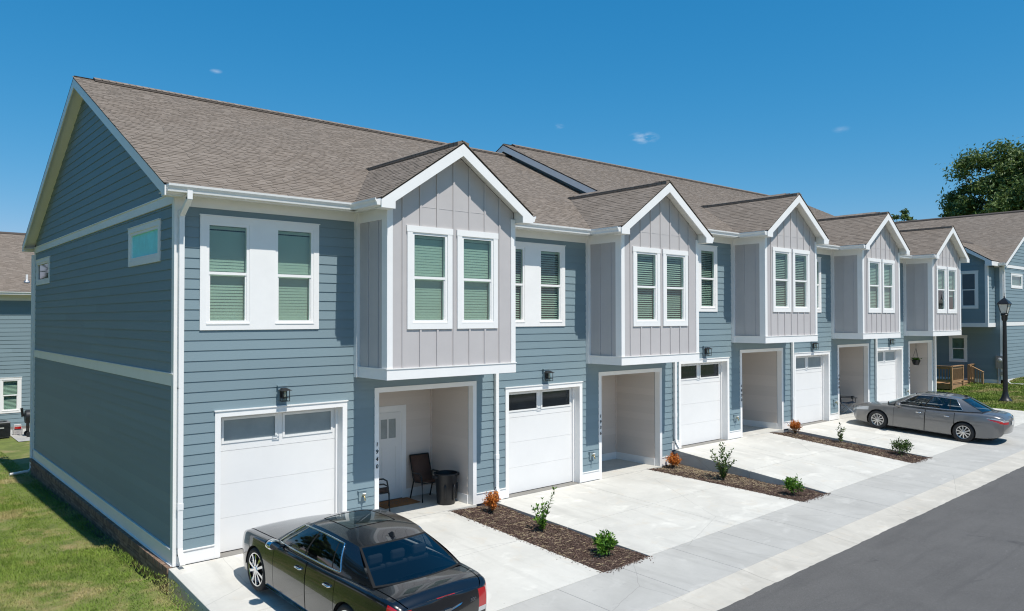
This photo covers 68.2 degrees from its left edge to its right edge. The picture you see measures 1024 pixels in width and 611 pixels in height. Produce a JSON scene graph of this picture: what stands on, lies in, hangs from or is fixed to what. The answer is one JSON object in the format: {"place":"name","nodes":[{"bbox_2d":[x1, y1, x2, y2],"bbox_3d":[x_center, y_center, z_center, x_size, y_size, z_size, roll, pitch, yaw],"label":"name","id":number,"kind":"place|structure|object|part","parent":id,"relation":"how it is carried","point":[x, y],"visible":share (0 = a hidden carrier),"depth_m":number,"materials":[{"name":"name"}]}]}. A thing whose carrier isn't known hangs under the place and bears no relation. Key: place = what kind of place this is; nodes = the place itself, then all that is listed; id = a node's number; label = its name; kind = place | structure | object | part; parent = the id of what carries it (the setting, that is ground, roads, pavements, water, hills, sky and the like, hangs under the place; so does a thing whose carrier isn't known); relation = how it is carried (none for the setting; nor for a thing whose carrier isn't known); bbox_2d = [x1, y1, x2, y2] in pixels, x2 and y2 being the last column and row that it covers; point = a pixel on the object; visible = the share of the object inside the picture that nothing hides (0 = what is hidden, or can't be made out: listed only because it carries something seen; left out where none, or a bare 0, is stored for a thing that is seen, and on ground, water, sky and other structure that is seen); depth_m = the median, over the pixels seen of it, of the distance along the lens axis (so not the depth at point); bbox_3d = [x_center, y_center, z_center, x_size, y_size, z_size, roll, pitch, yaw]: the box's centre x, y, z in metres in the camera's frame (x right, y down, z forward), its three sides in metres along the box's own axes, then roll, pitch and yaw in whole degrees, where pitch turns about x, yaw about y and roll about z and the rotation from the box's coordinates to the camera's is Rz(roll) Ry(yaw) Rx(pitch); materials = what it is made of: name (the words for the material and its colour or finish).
{"place":"outdoors","nodes":[
{"label":"outdoors","id":0,"kind":"place"},
{"bbox_2d":[168,511,601,610],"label":"driveway","id":1,"kind":"structure","parent":0,"point":[511,570],"depth_m":12.83,"materials":[{"name":"concrete"}]},
{"bbox_2d":[242,509,486,610],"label":"car","id":2,"kind":"object","parent":1,"relation":"on","point":[364,560],"visible":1,"depth_m":10.36,"materials":[{"name":"black paint"}]},
{"bbox_3d":[-3.253,3.945,10.990,0.079,0.705,0.985,1,1,-43],"label":"door","id":3,"kind":"part","parent":2,"relation":"part of","materials":[{"name":"black paint"}]},
{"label":"side window","id":4,"kind":"part","parent":2,"relation":"part of","materials":[{"name":"black glass"}]},
{"bbox_3d":[-2.642,3.961,10.328,0.083,0.728,0.773,1,1,-43],"label":"door","id":5,"kind":"part","parent":2,"relation":"part of","materials":[{"name":"black paint"}]},
{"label":"side window","id":6,"kind":"part","parent":2,"relation":"part of","materials":[{"name":"black glass"}]},
{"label":"side window","id":7,"kind":"part","parent":2,"relation":"part of","materials":[{"name":"black glass"}]},
{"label":"rear window","id":8,"kind":"part","parent":2,"relation":"part of","materials":[{"name":"black glass"}]},
{"bbox_2d":[0,382,1023,610],"bbox_3d":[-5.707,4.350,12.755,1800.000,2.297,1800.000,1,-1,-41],"label":"ground","id":9,"kind":"structure","parent":0,"point":[15,450],"depth_m":14.68,"materials":[{"name":"green plant"}]},
{"bbox_2d":[0,420,10,437],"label":"air conditioner","id":10,"kind":"object","parent":9,"relation":"on","point":[5,429],"visible":1,"depth_m":30.30,"materials":[{"name":"black metal"}]},
{"bbox_2d":[0,231,34,429],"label":"house","id":11,"kind":"structure","parent":9,"relation":"on","point":[15,309],"depth_m":32.84,"materials":[{"name":"blue"}]},
{"bbox_2d":[0,377,21,413],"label":"window","id":12,"kind":"structure","parent":11,"relation":"in","point":[10,387],"depth_m":32.66,"materials":[{"name":"white paint"}]},
{"bbox_2d":[10,428,29,441],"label":"patio","id":13,"kind":"structure","parent":9,"relation":"on","point":[20,437],"depth_m":30.68,"materials":[{"name":"concrete"}]},
{"bbox_2d":[13,424,22,434],"bbox_3d":[-20.409,5.112,31.230,0.340,0.420,0.166,1,-1,-41],"label":"pellet bag","id":14,"kind":"object","parent":13,"relation":"on","point":[17,429],"visible":1,"depth_m":31.18,"materials":[{"name":"white plastic"}]},
{"bbox_2d":[20,408,29,436],"bbox_3d":[-19.350,4.740,31.034,1.367,1.155,0.540,1,-1,-41],"label":"smoker grill","id":15,"kind":"object","parent":13,"relation":"on","point":[25,414],"visible":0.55,"depth_m":30.60,"materials":[{"name":"black metal"}]},
{"bbox_2d":[0,451,202,610],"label":"lawn grass","id":16,"kind":"structure","parent":9,"relation":"on","point":[9,513],"depth_m":13.67,"materials":[{"name":"green plant"}]},
{"bbox_2d":[9,76,535,595],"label":"townhouse","id":17,"kind":"structure","parent":9,"relation":"on","point":[225,352],"depth_m":14.91,"materials":[{"name":"blue wood"}]},
{"bbox_2d":[35,256,49,284],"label":"window","id":18,"kind":"structure","parent":17,"relation":"in","point":[43,264],"depth_m":21.85,"materials":[{"name":"white paint"}]},
{"bbox_2d":[128,218,160,266],"bbox_3d":[-6.879,-1.152,14.219,0.138,0.761,2.080,1,-1,-41],"label":"window","id":19,"kind":"structure","parent":17,"relation":"in","point":[144,243],"depth_m":14.16,"materials":[{"name":"white paint"}]},
{"bbox_2d":[206,222,249,324],"bbox_3d":[-5.127,-0.564,13.518,0.800,1.817,0.344,1,-1,-41],"label":"window","id":20,"kind":"structure","parent":17,"relation":"in","point":[227,288],"depth_m":13.49,"materials":[{"name":"glass"}]},
{"bbox_2d":[220,408,334,551],"bbox_3d":[-4.376,3.185,14.221,2.362,2.444,0.054,1,-1,-41],"label":"garage door","id":21,"kind":"structure","parent":17,"relation":"in","point":[275,467],"depth_m":14.15,"materials":[{"name":"white paint"}]},
{"bbox_2d":[275,227,313,323],"bbox_3d":[-4.183,-0.552,14.337,0.800,1.817,0.344,1,-1,-41],"label":"window","id":22,"kind":"structure","parent":17,"relation":"in","point":[294,250],"depth_m":14.32,"materials":[{"name":"glass"}]},
{"bbox_2d":[379,478,390,511],"bbox_3d":[-2.976,3.960,16.422,0.662,1.001,0.574,0,-1,-11],"label":"patio chair","id":23,"kind":"object","parent":17,"relation":"on","point":[384,490],"visible":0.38,"depth_m":16.35,"materials":[{"name":"black metal"}]},
{"bbox_2d":[379,411,400,500],"bbox_3d":[-2.904,3.454,17.251,0.890,1.990,0.110,1,-1,-41],"label":"front door","id":24,"kind":"structure","parent":17,"relation":"in","point":[389,423],"depth_m":17.39,"materials":[{"name":"white paint"}]},
{"bbox_2d":[379,497,419,508],"bbox_3d":[-2.609,4.456,17.087,0.920,0.020,0.580,1,-1,-41],"label":"doormat","id":25,"kind":"object","parent":17,"relation":"on","point":[398,502],"visible":0.87,"depth_m":17.08,"materials":[{"name":"brown fabric"}]},
{"bbox_2d":[409,452,438,502],"bbox_3d":[-1.998,3.978,17.538,0.574,1.001,0.662,1,-1,-37],"label":"patio chair","id":26,"kind":"object","parent":17,"relation":"on","point":[421,471],"visible":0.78,"depth_m":17.68,"materials":[{"name":"black metal"}]},
{"bbox_2d":[406,225,452,328],"bbox_3d":[-1.709,-0.537,14.987,1.096,2.003,0.346,1,-1,-41],"label":"window","id":27,"kind":"structure","parent":17,"relation":"in","point":[429,259],"depth_m":14.97,"materials":[{"name":"white paint"}]},
{"bbox_2d":[432,470,458,504],"bbox_3d":[-1.490,4.116,17.084,0.564,0.696,0.564,0,-1,4],"label":"trash can","id":28,"kind":"object","parent":17,"relation":"on","point":[446,482],"visible":1,"depth_m":16.90,"materials":[{"name":"black plastic"}]},
{"bbox_2d":[456,230,498,328],"bbox_3d":[-0.808,-0.526,15.770,1.089,2.003,0.346,1,-1,-41],"label":"window","id":29,"kind":"structure","parent":17,"relation":"in","point":[477,261],"depth_m":15.75,"materials":[{"name":"white paint"}]},
{"bbox_2d":[307,125,713,499],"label":"townhouse","id":30,"kind":"structure","parent":9,"relation":"on","point":[585,391],"depth_m":19.29,"materials":[{"name":"blue"}]},
{"bbox_2d":[515,247,524,322],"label":"window","id":31,"kind":"structure","parent":30,"relation":"in","point":[521,298],"depth_m":18.01,"materials":[{"name":"white paint"}]},
{"bbox_2d":[509,387,571,493],"bbox_3d":[0.661,3.251,18.594,2.362,2.444,0.054,1,-1,-41],"label":"garage door","id":32,"kind":"structure","parent":30,"relation":"in","point":[540,421],"depth_m":18.60,"materials":[{"name":"white paint"}]},
{"bbox_2d":[540,249,562,321],"bbox_3d":[0.853,-0.486,18.710,0.800,1.817,0.344,1,-1,-41],"label":"window","id":33,"kind":"structure","parent":30,"relation":"in","point":[546,255],"depth_m":18.80,"materials":[{"name":"white paint"}]},
{"bbox_2d":[632,246,660,325],"bbox_3d":[3.327,-0.472,19.360,1.096,2.003,0.346,1,-1,-41],"label":"window","id":34,"kind":"structure","parent":30,"relation":"in","point":[640,254],"depth_m":19.41,"materials":[{"name":"white paint"}]},
{"bbox_2d":[662,249,687,325],"bbox_3d":[4.228,-0.460,20.143,1.089,2.003,0.346,1,-1,-41],"label":"window","id":35,"kind":"structure","parent":30,"relation":"in","point":[671,307],"depth_m":20.20,"materials":[{"name":"white paint"}]},
{"bbox_2d":[496,144,828,455],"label":"townhouse","id":36,"kind":"structure","parent":9,"relation":"on","point":[757,316],"depth_m":23.74,"materials":[{"name":"blue"}]},
{"bbox_2d":[681,362,720,445],"bbox_3d":[5.643,2.926,22.927,2.362,2.444,0.054,1,-1,-41],"label":"garage door","id":37,"kind":"structure","parent":36,"relation":"in","point":[700,382],"depth_m":22.97,"materials":[{"name":"white paint"}]},
{"bbox_2d":[701,249,714,307],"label":"window","id":38,"kind":"structure","parent":36,"relation":"in","point":[703,251],"depth_m":23.15,"materials":[{"name":"glass"}]},
{"bbox_2d":[772,247,790,311],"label":"window","id":39,"kind":"structure","parent":36,"relation":"in","point":[786,252],"depth_m":23.76,"materials":[{"name":"white paint"}]},
{"bbox_2d":[785,249,809,311],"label":"window","id":40,"kind":"structure","parent":36,"relation":"in","point":[804,254],"depth_m":24.57,"materials":[{"name":"white paint"}]},
{"bbox_2d":[640,169,909,425],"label":"townhouse","id":41,"kind":"structure","parent":9,"relation":"on","point":[858,283],"depth_m":27.99,"materials":[{"name":"blue"}]},
{"bbox_2d":[796,355,821,423],"bbox_3d":[10.589,2.990,27.221,2.362,2.444,0.054,1,-1,-41],"label":"garage door","id":42,"kind":"structure","parent":41,"relation":"in","point":[808,368],"depth_m":27.32,"materials":[{"name":"white paint"}]},
{"bbox_2d":[817,260,819,309],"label":"window","id":43,"kind":"structure","parent":41,"relation":"in","point":[818,281],"depth_m":27.45,"materials":[{"name":"white paint"}]},
{"bbox_2d":[839,390,856,413],"bbox_3d":[13.261,3.796,29.984,0.670,0.959,0.700,0,-1,14],"label":"camp chair","id":44,"kind":"object","parent":41,"relation":"on","point":[851,397],"visible":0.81,"depth_m":29.82,"materials":[{"name":"grey fabric"}]},
{"bbox_2d":[867,258,881,312],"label":"window","id":45,"kind":"structure","parent":41,"relation":"in","point":[873,298],"depth_m":28.06,"materials":[{"name":"white paint"}]},
{"bbox_2d":[875,259,894,312],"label":"window","id":46,"kind":"structure","parent":41,"relation":"in","point":[890,299],"depth_m":28.85,"materials":[{"name":"white paint"}]},
{"bbox_2d":[647,450,1023,610],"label":"kerb","id":47,"kind":"structure","parent":9,"relation":"on","point":[726,591],"depth_m":14.47,"materials":[{"name":"concrete"}]},
{"bbox_2d":[706,187,969,400],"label":"townhouse","id":48,"kind":"structure","parent":9,"relation":"on","point":[930,287],"depth_m":32.21,"materials":[{"name":"blue"}]},
{"bbox_2d":[877,350,895,400],"bbox_3d":[15.459,3.054,31.450,2.362,2.444,0.054,1,-1,-41],"label":"garage door","id":49,"kind":"structure","parent":48,"relation":"in","point":[886,359],"depth_m":31.64,"materials":[{"name":"white paint"}]},
{"bbox_2d":[912,349,921,364],"bbox_3d":[18.147,2.148,34.017,0.432,1.040,0.551,1,-1,-41],"label":"hanging basket","id":50,"kind":"object","parent":48,"relation":"hanging from","point":[915,361],"visible":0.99,"depth_m":33.88,"materials":[{"name":"black plastic"}]},
{"bbox_2d":[936,266,946,312],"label":"window","id":51,"kind":"structure","parent":48,"relation":"in","point":[943,273],"depth_m":32.35,"materials":[{"name":"white paint"}]},
{"bbox_2d":[940,267,956,312],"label":"window","id":52,"kind":"structure","parent":48,"relation":"in","point":[954,270],"depth_m":33.05,"materials":[{"name":"white paint"}]},
{"bbox_2d":[891,208,916,220],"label":"oak tree","id":53,"kind":"object","parent":9,"relation":"on","point":[905,214],"visible":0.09,"depth_m":69.52,"materials":[{"name":"green plant"}]},
{"bbox_2d":[895,210,1023,384],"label":"house","id":54,"kind":"structure","parent":9,"relation":"on","point":[992,272],"depth_m":38.87,"materials":[{"name":"blue"}]},
{"bbox_2d":[949,335,966,361],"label":"window","id":55,"kind":"structure","parent":54,"relation":"in","point":[957,343],"depth_m":39.48,"materials":[{"name":"white paint"}]},
{"bbox_2d":[961,270,978,308],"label":"window","id":56,"kind":"structure","parent":54,"relation":"in","point":[975,272],"depth_m":37.87,"materials":[{"name":"white paint"}]},
{"bbox_2d":[1010,273,1022,288],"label":"window","id":57,"kind":"structure","parent":54,"relation":"in","point":[1016,281],"depth_m":39.53,"materials":[{"name":"white paint"}]},
{"bbox_2d":[936,364,983,390],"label":"deck","id":58,"kind":"structure","parent":9,"relation":"on","point":[956,380],"depth_m":37.46,"materials":[{"name":"brown wood"}]},
{"bbox_2d":[935,136,1023,217],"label":"oak tree","id":59,"kind":"object","parent":9,"relation":"on","point":[1002,187],"visible":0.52,"depth_m":72.33,"materials":[{"name":"green plant"}]},
{"bbox_2d":[0,0,1023,232],"label":"sky","id":60,"kind":"structure","parent":0,"point":[849,107],"materials":[{"name":"blue"}]},
{"bbox_2d":[451,505,653,572],"bbox_3d":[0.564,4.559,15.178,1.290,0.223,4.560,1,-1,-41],"label":"mulch bed","id":61,"kind":"object","parent":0,"point":[563,546],"visible":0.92,"depth_m":14.70,"materials":[{"name":"brown wood"}]},
{"bbox_2d":[481,490,500,512],"bbox_3d":[-0.416,4.313,16.586,0.484,0.523,0.495,1,-1,-41],"label":"shrub","id":62,"kind":"object","parent":61,"relation":"on","point":[491,500],"visible":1,"depth_m":16.55,"materials":[{"name":"orange plant"}]},
{"bbox_2d":[531,487,556,531],"bbox_3d":[0.628,4.143,15.321,0.623,0.934,0.403,1,-1,-41],"label":"young shrub","id":63,"kind":"object","parent":61,"relation":"on","point":[541,522],"visible":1,"depth_m":15.35,"materials":[{"name":"green plant"}]},
{"bbox_2d":[592,529,618,554],"bbox_3d":[1.700,4.399,13.981,0.660,0.488,0.522,1,-1,-41],"label":"shrub","id":64,"kind":"object","parent":61,"relation":"on","point":[603,542],"visible":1,"depth_m":13.89,"materials":[{"name":"green plant"}]},
{"bbox_2d":[497,469,800,555],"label":"driveway","id":65,"kind":"structure","parent":0,"point":[647,512],"depth_m":16.97,"materials":[{"name":"concrete"}]},
{"bbox_2d":[649,464,830,501],"bbox_3d":[5.686,4.550,19.627,1.260,0.112,4.560,1,-1,-41],"label":"mulch bed","id":66,"kind":"object","parent":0,"point":[752,489],"visible":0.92,"depth_m":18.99,"materials":[{"name":"brown wood"}]},
{"bbox_2d":[665,451,681,467],"bbox_3d":[4.516,4.342,21.191,0.520,0.477,0.450,1,-1,-41],"label":"shrub","id":67,"kind":"object","parent":66,"relation":"on","point":[672,459],"visible":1,"depth_m":21.17,"materials":[{"name":"orange plant"}]},
{"bbox_2d":[710,442,736,479],"bbox_3d":[5.508,4.087,19.832,0.676,1.026,0.665,0,-1,5],"label":"young shrub","id":68,"kind":"object","parent":66,"relation":"on","point":[722,471],"visible":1,"depth_m":19.77,"materials":[{"name":"green plant"}]},
{"bbox_2d":[782,475,803,495],"bbox_3d":[6.763,4.328,18.201,0.547,0.552,0.543,1,-1,-41],"label":"shrub","id":69,"kind":"object","parent":66,"relation":"on","point":[791,485],"visible":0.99,"depth_m":18.14,"materials":[{"name":"green plant"}]},
{"bbox_2d":[498,423,1023,610],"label":"sidewalk","id":70,"kind":"structure","parent":0,"point":[670,574],"depth_m":14.78,"materials":[{"name":"concrete"}]},
{"bbox_2d":[675,433,911,493],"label":"driveway","id":71,"kind":"structure","parent":0,"point":[770,458],"depth_m":21.24,"materials":[{"name":"concrete"}]},
{"bbox_2d":[770,432,929,463],"bbox_3d":[10.420,4.381,23.742,1.280,0.395,4.560,1,-1,-41],"label":"mulch bed","id":72,"kind":"object","parent":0,"point":[911,459],"visible":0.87,"depth_m":23.13,"materials":[{"name":"brown wood"}]},
{"bbox_2d":[787,420,801,432],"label":"shrub","id":73,"kind":"object","parent":72,"relation":"on","point":[794,425],"visible":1,"depth_m":25.27,"materials":[{"name":"orange plant"}]},
{"bbox_2d":[837,422,846,441],"bbox_3d":[10.530,4.086,24.309,0.552,0.694,0.211,1,-1,-41],"label":"young shrub","id":74,"kind":"object","parent":72,"relation":"on","point":[840,435],"visible":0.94,"depth_m":24.32,"materials":[{"name":"green plant"}]},
{"bbox_2d":[889,437,913,455],"bbox_3d":[11.776,4.246,22.754,0.643,0.567,0.702,0,-1,-9],"label":"shrub","id":75,"kind":"object","parent":72,"relation":"on","point":[901,447],"visible":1,"depth_m":22.74,"materials":[{"name":"green plant"}]},
{"bbox_2d":[717,466,1023,610],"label":"road","id":76,"kind":"structure","parent":0,"point":[964,552],"depth_m":13.19,"materials":[{"name":"grey asphalt"}]},
{"bbox_2d":[788,416,978,457],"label":"driveway","id":77,"kind":"structure","parent":0,"point":[927,444],"depth_m":25.24,"materials":[{"name":"concrete"}]},
{"bbox_2d":[854,391,1014,441],"bbox_3d":[14.466,3.679,26.166,2.171,1.460,4.897,1,2,-45],"label":"car","id":78,"kind":"object","parent":77,"relation":"on","point":[963,418],"visible":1,"depth_m":25.25,"materials":[{"name":"grey paint"}]},
{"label":"door","id":79,"kind":"part","parent":78,"relation":"part of","materials":[{"name":"grey paint"}]},
{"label":"side window","id":80,"kind":"part","parent":78,"relation":"part of","materials":[{"name":"black glass"}]},
{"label":"side window","id":81,"kind":"part","parent":78,"relation":"part of","materials":[{"name":"black glass"}]},
{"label":"door","id":82,"kind":"part","parent":78,"relation":"part of","materials":[{"name":"grey paint"}]},
{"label":"side window","id":83,"kind":"part","parent":78,"relation":"part of","materials":[{"name":"black glass"}]},
{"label":"rear window","id":84,"kind":"part","parent":78,"relation":"part of","materials":[{"name":"blue glass"}]},
{"bbox_2d":[937,377,1023,410],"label":"lawn grass","id":85,"kind":"structure","parent":0,"point":[1016,396],"depth_m":35.52,"materials":[{"name":"green plant"}]},
{"bbox_2d":[997,294,1012,401],"bbox_3d":[21.874,1.857,33.575,0.540,4.830,0.540,1,-1,-41],"label":"street lamp","id":86,"kind":"object","parent":85,"relation":"on","point":[1004,304],"visible":0.98,"depth_m":33.49,"materials":[{"name":"black metal"}]},
{"bbox_2d":[993,408,1023,426],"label":"driveway","id":87,"kind":"structure","parent":0,"point":[1018,417],"depth_m":30.13,"materials":[{"name":"concrete"}]}
]}

